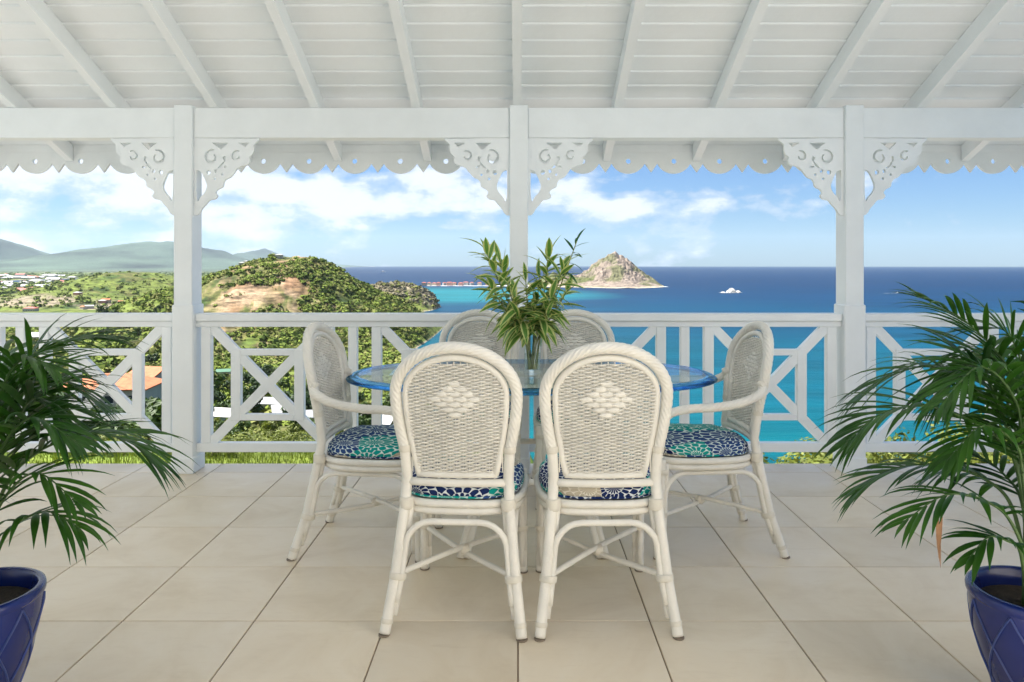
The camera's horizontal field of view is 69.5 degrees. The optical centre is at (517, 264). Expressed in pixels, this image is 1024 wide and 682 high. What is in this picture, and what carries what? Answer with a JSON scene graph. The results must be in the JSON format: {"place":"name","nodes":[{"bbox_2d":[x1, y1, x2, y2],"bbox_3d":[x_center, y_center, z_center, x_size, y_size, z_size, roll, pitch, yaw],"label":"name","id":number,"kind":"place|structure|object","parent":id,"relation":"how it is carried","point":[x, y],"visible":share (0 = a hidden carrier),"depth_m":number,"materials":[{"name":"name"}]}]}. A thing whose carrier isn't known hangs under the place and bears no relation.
{"place":"outdoors","nodes":[
{"label":"outdoors","id":0,"kind":"place"},
{"bbox_2d":[0,239,442,405],"bbox_3d":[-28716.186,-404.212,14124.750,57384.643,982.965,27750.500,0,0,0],"label":"hills","id":1,"kind":"structure","parent":0,"point":[150,258],"depth_m":1494.85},
{"bbox_2d":[22,307,38,311],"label":"house","id":2,"kind":"structure","parent":1,"relation":"on","point":[25,309],"depth_m":1244.55,"materials":[{"name":"pink metal"}]},
{"bbox_2d":[45,277,61,280],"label":"house","id":3,"kind":"structure","parent":1,"relation":"on","point":[54,278],"depth_m":3345.01,"materials":[{"name":"white metal"}]},
{"bbox_2d":[84,305,93,308],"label":"house","id":4,"kind":"structure","parent":1,"relation":"on","point":[90,306],"depth_m":1329.11,"materials":[{"name":"white metal"}]},
{"bbox_2d":[96,305,109,312],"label":"tree","id":5,"kind":"object","parent":1,"relation":"on","point":[100,309],"visible":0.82,"depth_m":688.76,"materials":[{"name":"green plant"}]},
{"bbox_2d":[0,272,213,293],"bbox_3d":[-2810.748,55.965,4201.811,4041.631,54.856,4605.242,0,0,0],"label":"plain trees","id":6,"kind":"object","parent":1,"relation":"on","point":[13,289],"visible":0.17,"depth_m":2954.91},
{"bbox_2d":[0,271,219,385],"bbox_3d":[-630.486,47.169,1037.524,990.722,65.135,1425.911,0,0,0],"label":"valley scrub","id":7,"kind":"object","parent":1,"relation":"on","point":[109,361],"visible":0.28,"depth_m":714.04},
{"bbox_2d":[133,327,142,334],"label":"tree","id":8,"kind":"object","parent":1,"relation":"on","point":[139,330],"visible":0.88,"depth_m":620.52,"materials":[{"name":"green plant"}]},
{"bbox_2d":[146,352,159,363],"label":"tree","id":9,"kind":"object","parent":1,"relation":"on","point":[151,358],"visible":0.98,"depth_m":498.52,"materials":[{"name":"green plant"}]},
{"bbox_2d":[213,370,225,393],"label":"tree","id":10,"kind":"object","parent":1,"relation":"on","point":[218,379],"visible":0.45,"depth_m":264.07,"materials":[{"name":"green plant"}]},
{"bbox_2d":[215,369,230,374],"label":"house","id":11,"kind":"structure","parent":1,"relation":"on","point":[222,371],"depth_m":418.17,"materials":[{"name":"green metal"}]},
{"bbox_2d":[221,380,230,389],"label":"tree","id":12,"kind":"object","parent":1,"relation":"on","point":[227,385],"visible":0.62,"depth_m":310.15,"materials":[{"name":"green plant"}]},
{"bbox_2d":[243,371,253,382],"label":"tree","id":13,"kind":"object","parent":1,"relation":"on","point":[247,376],"visible":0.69,"depth_m":351.32,"materials":[{"name":"green plant"}]},
{"bbox_2d":[248,377,259,388],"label":"tree","id":14,"kind":"object","parent":1,"relation":"on","point":[251,380],"visible":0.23,"depth_m":299.65,"materials":[{"name":"green plant"}]},
{"bbox_2d":[259,364,271,375],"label":"tree","id":15,"kind":"object","parent":1,"relation":"on","point":[265,368],"visible":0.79,"depth_m":412.96,"materials":[{"name":"green plant"}]},
{"bbox_2d":[268,367,276,375],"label":"tree","id":16,"kind":"object","parent":1,"relation":"on","point":[272,371],"visible":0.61,"depth_m":413.26,"materials":[{"name":"green plant"}]},
{"bbox_2d":[275,254,282,258],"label":"house","id":17,"kind":"structure","parent":1,"relation":"on","point":[279,256],"depth_m":862.89,"materials":[{"name":"white metal"}]},
{"bbox_2d":[277,378,289,388],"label":"tree","id":18,"kind":"object","parent":1,"relation":"on","point":[281,382],"visible":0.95,"depth_m":325.07,"materials":[{"name":"green plant"}]},
{"bbox_2d":[157,253,428,370],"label":"hillside scrub","id":19,"kind":"object","parent":1,"relation":"on","point":[280,340],"visible":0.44,"depth_m":736.90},
{"bbox_2d":[290,383,308,398],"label":"tree","id":20,"kind":"object","parent":1,"relation":"on","point":[292,388],"visible":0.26,"depth_m":255.97,"materials":[{"name":"green plant"}]},
{"bbox_2d":[358,390,365,401],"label":"tree","id":21,"kind":"object","parent":1,"relation":"on","point":[362,397],"visible":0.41,"depth_m":265.30,"materials":[{"name":"green plant"}]},
{"bbox_2d":[382,392,390,405],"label":"tree","id":22,"kind":"object","parent":1,"relation":"on","point":[386,399],"visible":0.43,"depth_m":248.28,"materials":[{"name":"green plant"}]},
{"bbox_2d":[371,280,439,307],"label":"promontory scrub","id":23,"kind":"object","parent":1,"relation":"on","point":[397,283],"visible":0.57,"depth_m":1342.13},
{"bbox_2d":[4,420,533,463],"bbox_3d":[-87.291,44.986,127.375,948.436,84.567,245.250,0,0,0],"label":"slope","id":24,"kind":"structure","parent":0,"point":[282,428],"depth_m":29.75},
{"bbox_2d":[6,422,53,440],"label":"tree","id":25,"kind":"object","parent":24,"relation":"on","point":[29,435],"visible":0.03,"depth_m":71.91,"materials":[{"name":"green plant"}]},
{"bbox_2d":[55,392,67,411],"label":"tree","id":26,"kind":"object","parent":24,"relation":"on","point":[59,394],"depth_m":83.44,"materials":[{"name":"green plant"}]},
{"bbox_2d":[77,406,121,439],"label":"tree","id":27,"kind":"object","parent":24,"relation":"on","point":[94,423],"visible":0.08,"depth_m":77.36,"materials":[{"name":"green plant"}]},
{"bbox_2d":[87,435,117,455],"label":"shrub","id":28,"kind":"object","parent":24,"relation":"on","point":[103,438],"visible":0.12,"depth_m":31.72,"materials":[{"name":"green plant"}]},
{"bbox_2d":[62,373,161,407],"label":"house","id":29,"kind":"structure","parent":24,"relation":"on","point":[153,387],"depth_m":125.69,"materials":[{"name":"orange tile"}]},
{"bbox_2d":[105,396,113,403],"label":"window","id":30,"kind":"structure","parent":29,"relation":"in","point":[109,398],"depth_m":123.49,"materials":[{"name":"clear glass"}]},
{"bbox_2d":[100,435,129,455],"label":"shrub","id":31,"kind":"object","parent":24,"relation":"on","point":[115,438],"visible":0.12,"depth_m":30.91,"materials":[{"name":"green plant"}]},
{"bbox_2d":[98,396,159,428],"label":"tree","id":32,"kind":"object","parent":24,"relation":"on","point":[146,403],"visible":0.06,"depth_m":80.88,"materials":[{"name":"green plant"}]},
{"bbox_2d":[115,398,161,439],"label":"tree","id":33,"kind":"object","parent":24,"relation":"on","point":[151,403],"visible":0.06,"depth_m":78.05,"materials":[{"name":"green plant"}]},
{"bbox_2d":[127,400,161,440],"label":"tree","id":34,"kind":"object","parent":24,"relation":"on","point":[153,417],"visible":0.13,"depth_m":61.86,"materials":[{"name":"green plant"}]},
{"bbox_2d":[129,366,161,377],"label":"house","id":35,"kind":"structure","parent":24,"relation":"on","point":[154,371],"depth_m":138.24,"materials":[{"name":"beige tile"}]},
{"bbox_2d":[4,452,313,463],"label":"grass","id":36,"kind":"structure","parent":24,"relation":"on","point":[132,460],"depth_m":28.44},
{"bbox_2d":[213,417,222,430],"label":"tree","id":37,"kind":"object","parent":24,"relation":"on","point":[215,421],"visible":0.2,"depth_m":141.28,"materials":[{"name":"green plant"}]},
{"bbox_2d":[213,388,226,402],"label":"tree","id":38,"kind":"object","parent":24,"relation":"on","point":[218,396],"visible":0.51,"depth_m":232.03,"materials":[{"name":"green plant"}]},
{"bbox_2d":[213,420,227,434],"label":"tree","id":39,"kind":"object","parent":24,"relation":"on","point":[218,424],"visible":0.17,"depth_m":129.38,"materials":[{"name":"green plant"}]},
{"bbox_2d":[214,401,230,407],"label":"tree","id":40,"kind":"object","parent":24,"relation":"on","point":[224,404],"visible":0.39,"depth_m":205.52,"materials":[{"name":"green plant"}]},
{"bbox_2d":[213,407,248,420],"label":"house","id":41,"kind":"structure","parent":24,"relation":"on","point":[223,413],"depth_m":187.71,"materials":[{"name":"paint"}]},
{"bbox_2d":[220,432,252,455],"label":"shrub","id":42,"kind":"object","parent":24,"relation":"on","point":[233,438],"visible":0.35,"depth_m":30.79,"materials":[{"name":"green plant"}]},
{"bbox_2d":[228,420,251,440],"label":"tree","id":43,"kind":"object","parent":24,"relation":"on","point":[247,425],"visible":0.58,"depth_m":126.61,"materials":[{"name":"green plant"}]},
{"bbox_2d":[243,383,263,412],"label":"tree","id":44,"kind":"object","parent":24,"relation":"on","point":[249,392],"visible":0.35,"depth_m":215.92,"materials":[{"name":"green plant"}]},
{"bbox_2d":[232,427,277,440],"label":"shrub","id":45,"kind":"object","parent":24,"relation":"on","point":[251,434],"visible":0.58,"depth_m":32.81,"materials":[{"name":"green plant"}]},
{"bbox_2d":[249,432,280,440],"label":"shrub","id":46,"kind":"object","parent":24,"relation":"on","point":[264,437],"visible":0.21,"depth_m":34.72,"materials":[{"name":"green plant"}]},
{"bbox_2d":[257,420,279,436],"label":"tree","id":47,"kind":"object","parent":24,"relation":"on","point":[271,427],"visible":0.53,"depth_m":130.18,"materials":[{"name":"green plant"}]},
{"bbox_2d":[258,397,278,406],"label":"house","id":48,"kind":"structure","parent":24,"relation":"on","point":[266,401],"depth_m":232.45,"materials":[{"name":"grey metal"}]},
{"bbox_2d":[262,430,296,440],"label":"shrub","id":49,"kind":"object","parent":24,"relation":"on","point":[279,435],"visible":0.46,"depth_m":33.73,"materials":[{"name":"green plant"}]},
{"bbox_2d":[272,430,290,440],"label":"tree","id":50,"kind":"object","parent":24,"relation":"on","point":[283,433],"visible":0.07,"depth_m":102.96,"materials":[{"name":"green plant"}]},
{"bbox_2d":[270,404,311,412],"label":"house","id":51,"kind":"structure","parent":24,"relation":"on","point":[276,408],"depth_m":211.39,"materials":[{"name":"paint"}]},
{"bbox_2d":[285,423,302,440],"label":"tree","id":52,"kind":"object","parent":24,"relation":"on","point":[292,428],"visible":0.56,"depth_m":131.68,"materials":[{"name":"green plant"}]},
{"bbox_2d":[277,430,311,440],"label":"shrub","id":53,"kind":"object","parent":24,"relation":"on","point":[300,435],"visible":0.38,"depth_m":34.81,"materials":[{"name":"green plant"}]},
{"bbox_2d":[280,390,311,411],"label":"tree","id":54,"kind":"object","parent":24,"relation":"on","point":[288,393],"visible":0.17,"depth_m":208.09,"materials":[{"name":"green plant"}]},
{"bbox_2d":[289,420,304,429],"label":"tree","id":55,"kind":"object","parent":24,"relation":"on","point":[295,422],"visible":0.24,"depth_m":153.12,"materials":[{"name":"green plant"}]},
{"bbox_2d":[306,410,313,419],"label":"house","id":56,"kind":"structure","parent":24,"relation":"on","point":[309,413],"depth_m":178.36,"materials":[{"name":"paint"}]},
{"bbox_2d":[213,362,430,433],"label":"slope scrub","id":57,"kind":"object","parent":24,"relation":"on","point":[267,409],"visible":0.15,"depth_m":288.19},
{"bbox_2d":[358,402,371,425],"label":"tree","id":58,"kind":"object","parent":24,"relation":"on","point":[365,419],"visible":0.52,"depth_m":151.41,"materials":[{"name":"green plant"}]},
{"bbox_2d":[382,414,392,424],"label":"house","id":59,"kind":"structure","parent":24,"relation":"on","point":[387,419],"depth_m":160.59,"materials":[{"name":"paint"}]},
{"bbox_2d":[763,452,832,463],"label":"shrub","id":60,"kind":"object","parent":24,"relation":"on","point":[817,457],"visible":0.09,"depth_m":15.44,"materials":[{"name":"green plant"}]},
{"bbox_2d":[776,439,832,463],"bbox_3d":[8.768,6.428,21.303,2.287,2.740,1.840,0,0,-19],"label":"shrub","id":61,"kind":"object","parent":24,"relation":"on","point":[780,462],"visible":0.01,"depth_m":21.44,"materials":[{"name":"green plant"}]},
{"bbox_2d":[781,438,876,463],"bbox_3d":[8.643,6.179,20.151,2.598,2.561,3.248,0,0,14],"label":"shrub","id":62,"kind":"object","parent":24,"relation":"on","point":[789,454],"visible":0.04,"depth_m":21.14,"materials":[{"name":"green plant"}]},
{"bbox_2d":[821,438,926,463],"bbox_3d":[10.866,6.593,22.046,3.669,3.077,2.952,0,0,37],"label":"shrub","id":63,"kind":"object","parent":24,"relation":"on","point":[888,453],"visible":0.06,"depth_m":21.46,"materials":[{"name":"green plant"}]},
{"bbox_2d":[832,438,919,463],"bbox_3d":[9.627,6.070,19.499,2.438,2.675,3.505,0,0,22],"label":"shrub","id":64,"kind":"object","parent":24,"relation":"on","point":[894,453],"visible":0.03,"depth_m":19.86,"materials":[{"name":"green plant"}]},
{"bbox_2d":[883,427,949,463],"bbox_3d":[11.970,6.437,21.312,2.711,3.266,2.246,0,0,18],"label":"shrub","id":65,"kind":"object","parent":24,"relation":"on","point":[895,437],"visible":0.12,"depth_m":21.66,"materials":[{"name":"green plant"}]},
{"bbox_2d":[866,440,979,463],"bbox_3d":[8.855,5.201,16.302,2.114,3.031,2.552,0,0,-23],"label":"shrub","id":66,"kind":"object","parent":24,"relation":"on","point":[874,458],"visible":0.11,"depth_m":16.26,"materials":[{"name":"green plant"}]},
{"bbox_2d":[900,420,1012,463],"bbox_3d":[13.310,6.415,21.810,2.963,3.552,3.683,0,0,-7],"label":"shrub","id":67,"kind":"object","parent":24,"relation":"on","point":[932,430],"visible":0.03,"depth_m":22.52,"materials":[{"name":"green plant"}]},
{"bbox_2d":[930,436,999,463],"bbox_3d":[11.030,5.779,18.453,2.023,3.079,2.909,0,0,25],"label":"shrub","id":68,"kind":"object","parent":24,"relation":"on","point":[990,459],"visible":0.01,"depth_m":18.13,"materials":[{"name":"green plant"}]},
{"bbox_2d":[987,452,1011,463],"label":"shrub","id":69,"kind":"object","parent":24,"relation":"on","point":[990,453],"visible":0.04,"depth_m":21.25,"materials":[{"name":"green plant"}]},
{"bbox_2d":[990,440,1012,463],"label":"shrub","id":70,"kind":"object","parent":24,"relation":"on","point":[1008,457],"visible":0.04,"depth_m":19.18,"materials":[{"name":"green plant"}]},
{"bbox_2d":[0,464,1022,681],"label":"floor","id":71,"kind":"structure","parent":0,"point":[198,577],"depth_m":2.87,"materials":[{"name":"beige tile"}]},
{"bbox_2d":[0,566,46,681],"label":"planter","id":72,"kind":"object","parent":71,"relation":"on","point":[22,595],"visible":1,"depth_m":2.04,"materials":[{"name":"ceramic"}]},
{"bbox_2d":[0,313,196,564],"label":"potted palm","id":73,"kind":"object","parent":72,"relation":"in","point":[33,375],"visible":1,"depth_m":1.97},
{"bbox_2d":[171,105,204,473],"bbox_3d":[-2.032,0.152,4.546,0.139,2.235,0.172,0,0,0],"label":"porch post","id":74,"kind":"object","parent":71,"relation":"on","point":[188,305],"visible":0.91,"depth_m":4.47,"materials":[{"name":"white paint"}]},
{"bbox_2d":[0,313,171,451],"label":"railing","id":75,"kind":"object","parent":74,"relation":"attached to","point":[161,323],"visible":0.53,"depth_m":4.52,"materials":[{"name":"white paint"}]},
{"bbox_2d":[111,138,173,214],"bbox_3d":[-2.286,-0.532,4.511,0.396,0.472,0.022,0,0,0],"label":"corner bracket","id":76,"kind":"object","parent":74,"relation":"attached to","point":[147,173],"visible":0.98,"depth_m":4.50,"materials":[{"name":"white paint"}]},
{"bbox_2d":[194,138,259,215],"bbox_3d":[-1.777,-0.532,4.511,0.396,0.472,0.022,0,0,0],"label":"corner bracket","id":77,"kind":"object","parent":74,"relation":"attached to","point":[203,147],"visible":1,"depth_m":4.50,"materials":[{"name":"white paint"}]},
{"bbox_2d":[195,313,502,451],"bbox_3d":[-1.013,0.725,4.541,1.907,0.849,0.090,0,0,0],"label":"railing","id":78,"kind":"object","parent":74,"relation":"attached to","point":[212,324],"visible":0.52,"depth_m":4.52,"materials":[{"name":"white paint"}]},
{"bbox_2d":[0,108,1023,140],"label":"porch beam","id":79,"kind":"structure","parent":74,"relation":"attached to","point":[443,124],"depth_m":4.50,"materials":[{"name":"white paint"}]},
{"bbox_2d":[0,0,1023,160],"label":"porch roof","id":80,"kind":"structure","parent":79,"relation":"on","point":[508,53],"depth_m":4.19,"materials":[{"name":"white paint"}]},
{"bbox_2d":[0,145,1023,173],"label":"eave valance","id":81,"kind":"object","parent":80,"relation":"attached to","point":[287,157],"visible":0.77,"depth_m":5.08,"materials":[{"name":"white paint"}]},
{"bbox_2d":[286,321,443,562],"bbox_3d":[-0.672,0.767,3.379,0.601,1.006,0.580,0,0,5],"label":"armchair","id":82,"kind":"object","parent":71,"relation":"on","point":[327,372],"visible":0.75,"depth_m":3.20,"materials":[{"name":"beige wicker"}]},
{"bbox_2d":[327,425,432,458],"bbox_3d":[-0.623,0.799,3.374,0.445,0.080,0.443,0,0,5],"label":"seat cushion","id":83,"kind":"object","parent":82,"relation":"on","point":[371,441],"visible":0.58,"depth_m":3.21,"materials":[{"name":"fabric"}]},
{"bbox_2d":[379,341,528,642],"bbox_3d":[-0.203,0.767,2.785,0.512,1.006,0.594,0,0,4],"label":"dining chair","id":84,"kind":"object","parent":71,"relation":"on","point":[455,398],"visible":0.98,"depth_m":2.58,"materials":[{"name":"beige wicker"}]},
{"bbox_2d":[411,454,523,498],"bbox_3d":[-0.199,0.799,2.838,0.443,0.080,0.445,0,0,4],"label":"seat cushion","id":85,"kind":"object","parent":84,"relation":"on","point":[461,492],"visible":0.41,"depth_m":2.63,"materials":[{"name":"fabric"}]},
{"bbox_2d":[434,309,521,460],"bbox_3d":[-0.218,0.767,4.091,0.511,1.006,0.594,0,0,-2],"label":"dining chair","id":86,"kind":"object","parent":71,"relation":"on","point":[473,333],"visible":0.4,"depth_m":4.31,"materials":[{"name":"beige wicker"}]},
{"bbox_2d":[437,401,510,424],"bbox_3d":[-0.216,0.799,4.038,0.443,0.080,0.445,0,0,-2],"label":"seat cushion","id":87,"kind":"object","parent":86,"relation":"on","point":[496,419],"visible":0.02,"depth_m":3.87,"materials":[{"name":"fabric"}]},
{"bbox_2d":[510,105,529,473],"bbox_3d":[0.005,0.152,4.546,0.139,2.235,0.172,0,0,0],"label":"porch post","id":88,"kind":"object","parent":71,"relation":"on","point":[518,183],"visible":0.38,"depth_m":4.47,"materials":[{"name":"white paint"}]},
{"bbox_2d":[445,138,509,215],"bbox_3d":[-0.249,-0.532,4.511,0.396,0.472,0.022,0,0,0],"label":"corner bracket","id":89,"kind":"object","parent":88,"relation":"attached to","point":[500,147],"visible":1,"depth_m":4.50,"materials":[{"name":"white paint"}]},
{"bbox_2d":[528,138,592,215],"bbox_3d":[0.260,-0.532,4.511,0.396,0.472,0.022,0,0,0],"label":"corner bracket","id":90,"kind":"object","parent":88,"relation":"attached to","point":[536,147],"visible":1,"depth_m":4.50,"materials":[{"name":"white paint"}]},
{"bbox_2d":[529,313,841,451],"bbox_3d":[1.024,0.725,4.541,1.907,0.849,0.090,0,0,0],"label":"railing","id":91,"kind":"object","parent":88,"relation":"attached to","point":[825,324],"visible":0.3,"depth_m":4.52,"materials":[{"name":"white paint"}]},
{"bbox_2d":[346,359,717,558],"bbox_3d":[0.066,0.905,3.665,1.810,0.739,1.070,0,0,0],"label":"glass table","id":92,"kind":"object","parent":71,"relation":"on","point":[596,532],"visible":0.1,"depth_m":3.40,"materials":[{"name":"blue glass"}]},
{"bbox_3d":[0.071,0.415,3.600,0.146,0.238,0.146,0,0,0],"label":"glass vase","id":93,"kind":"object","parent":92,"relation":"on","visible":0},
{"bbox_2d":[463,229,588,369],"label":"dracaena cuttings","id":94,"kind":"object","parent":93,"relation":"in","point":[514,324],"visible":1,"depth_m":3.56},
{"bbox_2d":[531,309,621,478],"bbox_3d":[0.324,0.767,4.091,0.512,1.006,0.594,0,0,2],"label":"dining chair","id":95,"kind":"object","parent":71,"relation":"on","point":[574,339],"visible":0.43,"depth_m":4.31,"materials":[{"name":"beige wicker"}]},
{"bbox_2d":[536,400,618,424],"bbox_3d":[0.322,0.799,4.038,0.443,0.080,0.445,0,0,2],"label":"seat cushion","id":96,"kind":"object","parent":95,"relation":"on","point":[538,417],"visible":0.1,"depth_m":3.92,"materials":[{"name":"fabric"}]},
{"bbox_2d":[534,342,683,641],"bbox_3d":[0.304,0.767,2.779,0.512,1.006,0.594,0,0,-1],"label":"dining chair","id":97,"kind":"object","parent":71,"relation":"on","point":[603,402],"visible":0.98,"depth_m":2.57,"materials":[{"name":"beige wicker"}]},
{"bbox_2d":[539,454,650,498],"bbox_3d":[0.303,0.799,2.832,0.443,0.080,0.445,0,0,-1],"label":"seat cushion","id":98,"kind":"object","parent":97,"relation":"on","point":[603,493],"visible":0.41,"depth_m":2.62,"materials":[{"name":"fabric"}]},
{"bbox_2d":[630,321,789,559],"bbox_3d":[0.859,0.767,3.408,0.601,1.006,0.580,0,0,-4],"label":"armchair","id":99,"kind":"object","parent":71,"relation":"on","point":[741,406],"visible":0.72,"depth_m":3.23,"materials":[{"name":"beige wicker"}]},
{"bbox_2d":[641,423,748,456],"bbox_3d":[0.810,0.799,3.404,0.445,0.080,0.443,0,0,-4],"label":"seat cushion","id":100,"kind":"object","parent":99,"relation":"on","point":[696,440],"visible":0.75,"depth_m":3.23,"materials":[{"name":"fabric"}]},
{"bbox_2d":[833,105,866,473],"bbox_3d":[2.042,0.152,4.546,0.139,2.235,0.172,0,0,0],"label":"porch post","id":101,"kind":"object","parent":71,"relation":"on","point":[849,306],"visible":0.74,"depth_m":4.47,"materials":[{"name":"white paint"}]},
{"bbox_2d":[777,138,843,215],"bbox_3d":[1.788,-0.532,4.511,0.396,0.472,0.022,0,0,0],"label":"corner bracket","id":102,"kind":"object","parent":101,"relation":"attached to","point":[834,147],"visible":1,"depth_m":4.50,"materials":[{"name":"white paint"}]},
{"bbox_2d":[864,138,926,214],"bbox_3d":[2.297,-0.532,4.511,0.396,0.472,0.022,0,0,0],"label":"corner bracket","id":103,"kind":"object","parent":101,"relation":"attached to","point":[886,154],"visible":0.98,"depth_m":4.50,"materials":[{"name":"white paint"}]},
{"bbox_2d":[866,313,1023,451],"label":"railing","id":104,"kind":"object","parent":101,"relation":"attached to","point":[876,323],"visible":0.44,"depth_m":4.52,"materials":[{"name":"white paint"}]},
{"bbox_2d":[965,565,1023,681],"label":"planter","id":105,"kind":"object","parent":71,"relation":"on","point":[995,606],"visible":0.99,"depth_m":2.03,"materials":[{"name":"ceramic"}]},
{"bbox_2d":[811,282,1023,604],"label":"potted palm","id":106,"kind":"object","parent":105,"relation":"in","point":[965,372],"visible":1,"depth_m":2.00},
{"bbox_2d":[0,159,1023,266],"label":"sky","id":107,"kind":"structure","parent":0,"point":[383,218],"materials":[{"name":"blue"}]},
{"bbox_2d":[11,267,1023,463],"bbox_3d":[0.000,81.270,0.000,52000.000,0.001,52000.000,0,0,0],"label":"sea","id":108,"kind":"structure","parent":0,"point":[765,289],"depth_m":1652.58,"materials":[{"name":"liquid"}]},
{"bbox_2d":[720,288,740,292],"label":"boat","id":109,"kind":"object","parent":108,"relation":"in","point":[731,290],"visible":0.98,"depth_m":2094.56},
{"bbox_2d":[497,251,664,287],"bbox_3d":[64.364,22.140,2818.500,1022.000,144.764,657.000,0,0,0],"label":"island","id":110,"kind":"structure","parent":0,"point":[615,269],"depth_m":2699.32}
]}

